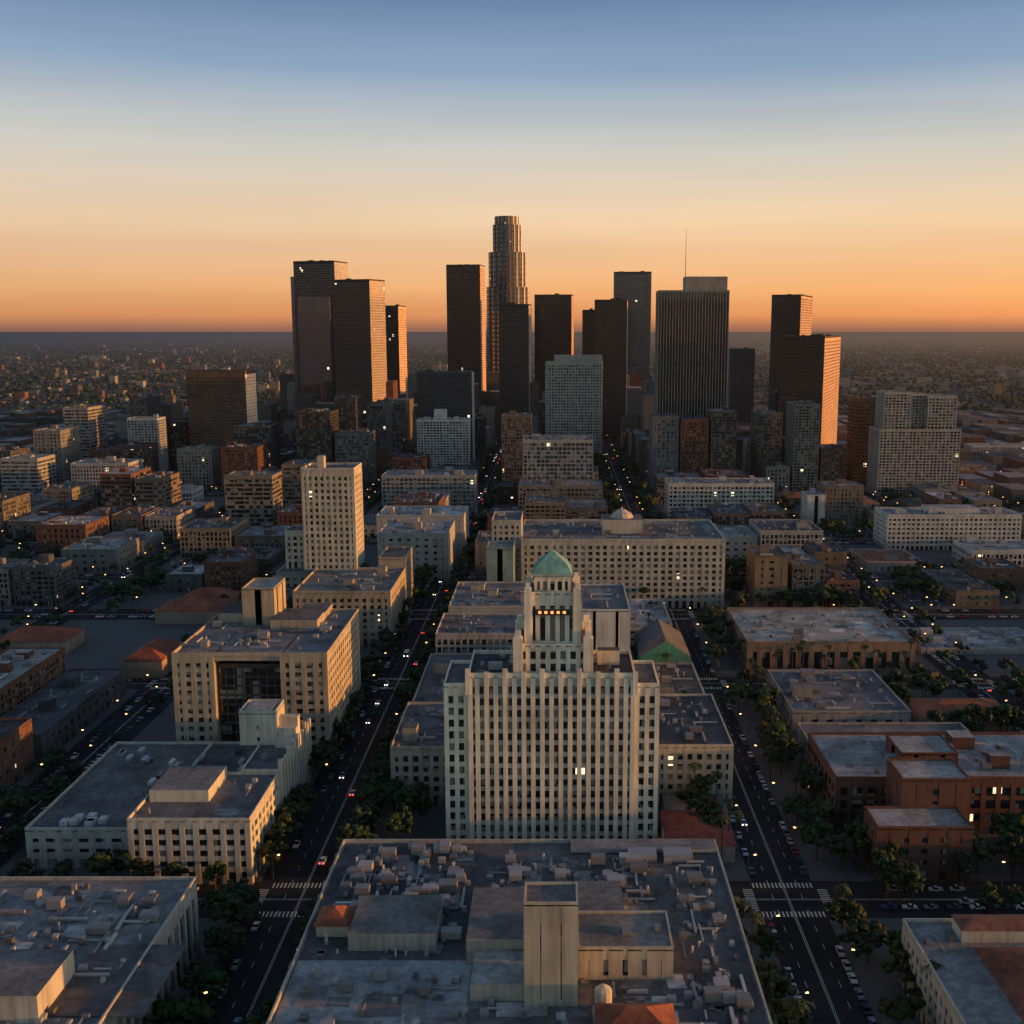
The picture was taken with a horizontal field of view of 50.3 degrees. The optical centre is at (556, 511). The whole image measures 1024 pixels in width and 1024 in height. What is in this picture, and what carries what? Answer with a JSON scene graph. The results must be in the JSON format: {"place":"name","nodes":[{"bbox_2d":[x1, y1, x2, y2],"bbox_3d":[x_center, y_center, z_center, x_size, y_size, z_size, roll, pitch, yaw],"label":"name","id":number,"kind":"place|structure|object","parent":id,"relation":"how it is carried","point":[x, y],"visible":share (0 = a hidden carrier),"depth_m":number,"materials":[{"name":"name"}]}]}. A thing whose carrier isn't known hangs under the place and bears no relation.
{"place":"outdoors","nodes":[
{"label":"outdoors","id":0,"kind":"place"},
{"bbox_2d":[0,332,1023,1023],"bbox_3d":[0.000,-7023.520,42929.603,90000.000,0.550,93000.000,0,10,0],"label":"ground and roads","id":1,"kind":"structure","parent":0,"point":[784,892],"depth_m":389.03,"materials":[{"name":"black asphalt"}]},
{"bbox_2d":[0,876,200,1023],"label":"building","id":2,"kind":"structure","parent":1,"relation":"on","point":[99,949],"depth_m":268.49,"materials":[{"name":"grey concrete"}]},
{"bbox_2d":[0,371,1023,789],"bbox_3d":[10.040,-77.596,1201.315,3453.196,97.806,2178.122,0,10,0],"label":"city buildings","id":3,"kind":"structure","parent":1,"relation":"on","point":[48,701],"depth_m":982.73,"materials":[{"name":"brown concrete"}]},
{"bbox_2d":[0,337,1023,410],"bbox_3d":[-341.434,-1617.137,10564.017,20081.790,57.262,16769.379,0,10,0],"label":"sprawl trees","id":4,"kind":"object","parent":1,"relation":"on","point":[870,350],"visible":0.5,"depth_m":5845.56,"materials":[{"name":"green plant"}]},
{"bbox_2d":[0,449,1023,1023],"bbox_3d":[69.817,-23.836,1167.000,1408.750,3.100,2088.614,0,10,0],"label":"cars","id":5,"kind":"object","parent":1,"relation":"on","point":[858,991],"visible":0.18,"depth_m":428.66,"materials":[{"name":"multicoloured metal"}]},
{"bbox_2d":[290,216,840,460],"bbox_3d":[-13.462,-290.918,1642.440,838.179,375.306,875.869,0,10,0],"label":"skyscrapers","id":6,"kind":"structure","parent":1,"relation":"on","point":[349,336],"depth_m":1685.95,"materials":[{"name":"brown glass"}]},
{"bbox_2d":[0,412,1023,997],"bbox_3d":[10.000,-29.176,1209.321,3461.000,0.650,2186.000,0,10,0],"label":"kerbed block pavement","id":7,"kind":"structure","parent":0,"point":[110,642],"depth_m":594.76,"materials":[{"name":"grey concrete"}]},
{"bbox_2d":[25,699,312,884],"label":"building","id":8,"kind":"structure","parent":7,"relation":"on","point":[195,808],"depth_m":356.71,"materials":[{"name":"beige concrete"}]},
{"bbox_2d":[171,578,361,763],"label":"office block","id":9,"kind":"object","parent":7,"relation":"on","point":[261,641],"visible":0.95,"depth_m":433.65,"materials":[{"name":"beige concrete"}]},
{"bbox_2d":[285,455,413,646],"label":"avenue block","id":10,"kind":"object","parent":7,"relation":"on","point":[324,542],"visible":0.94,"depth_m":638.93,"materials":[{"name":"beige concrete"}]},
{"bbox_2d":[0,407,1023,1023],"bbox_3d":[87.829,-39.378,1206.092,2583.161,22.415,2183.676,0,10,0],"label":"streets","id":11,"kind":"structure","parent":7,"relation":"on","point":[240,897],"depth_m":384.95,"materials":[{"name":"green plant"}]},
{"bbox_2d":[0,369,1023,677],"bbox_3d":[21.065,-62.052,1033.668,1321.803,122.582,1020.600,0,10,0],"label":"blocks","id":12,"kind":"structure","parent":7,"relation":"on","point":[898,441],"depth_m":1014.94,"materials":[{"name":"beige concrete"}]},
{"bbox_2d":[2,443,1023,1022],"bbox_3d":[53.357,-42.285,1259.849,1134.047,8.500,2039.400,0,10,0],"label":"street lamps","id":13,"kind":"object","parent":7,"relation":"on","point":[740,713],"visible":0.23,"depth_m":466.66,"materials":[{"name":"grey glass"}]},
{"bbox_2d":[266,839,772,1023],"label":"block","id":14,"kind":"structure","parent":7,"relation":"on","point":[524,931],"depth_m":257.94,"materials":[{"name":"grey concrete"}]},
{"bbox_2d":[443,542,659,838],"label":"art deco tower","id":15,"kind":"structure","parent":7,"relation":"on","point":[551,724],"depth_m":358.30,"materials":[{"name":"beige concrete"}]},
{"bbox_2d":[390,541,736,861],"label":"blocks","id":16,"kind":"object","parent":7,"relation":"on","point":[481,615],"visible":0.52,"depth_m":465.95,"materials":[{"name":"grey concrete"}]},
{"bbox_2d":[492,507,725,607],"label":"long office building","id":17,"kind":"structure","parent":7,"relation":"on","point":[675,563],"depth_m":674.47,"materials":[{"name":"beige concrete"}]},
{"bbox_2d":[726,607,1023,1023],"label":"low-rise buildings","id":18,"kind":"structure","parent":7,"relation":"on","point":[932,795],"depth_m":377.24,"materials":[{"name":"brown brick"}]},
{"bbox_2d":[0,338,1023,411],"bbox_3d":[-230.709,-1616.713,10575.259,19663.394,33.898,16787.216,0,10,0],"label":"distant buildings","id":19,"kind":"structure","parent":0,"point":[273,386],"depth_m":4370.85,"materials":[{"name":"grey concrete"}]},
{"bbox_2d":[0,0,1023,331],"label":"sky","id":20,"kind":"structure","parent":0,"point":[166,165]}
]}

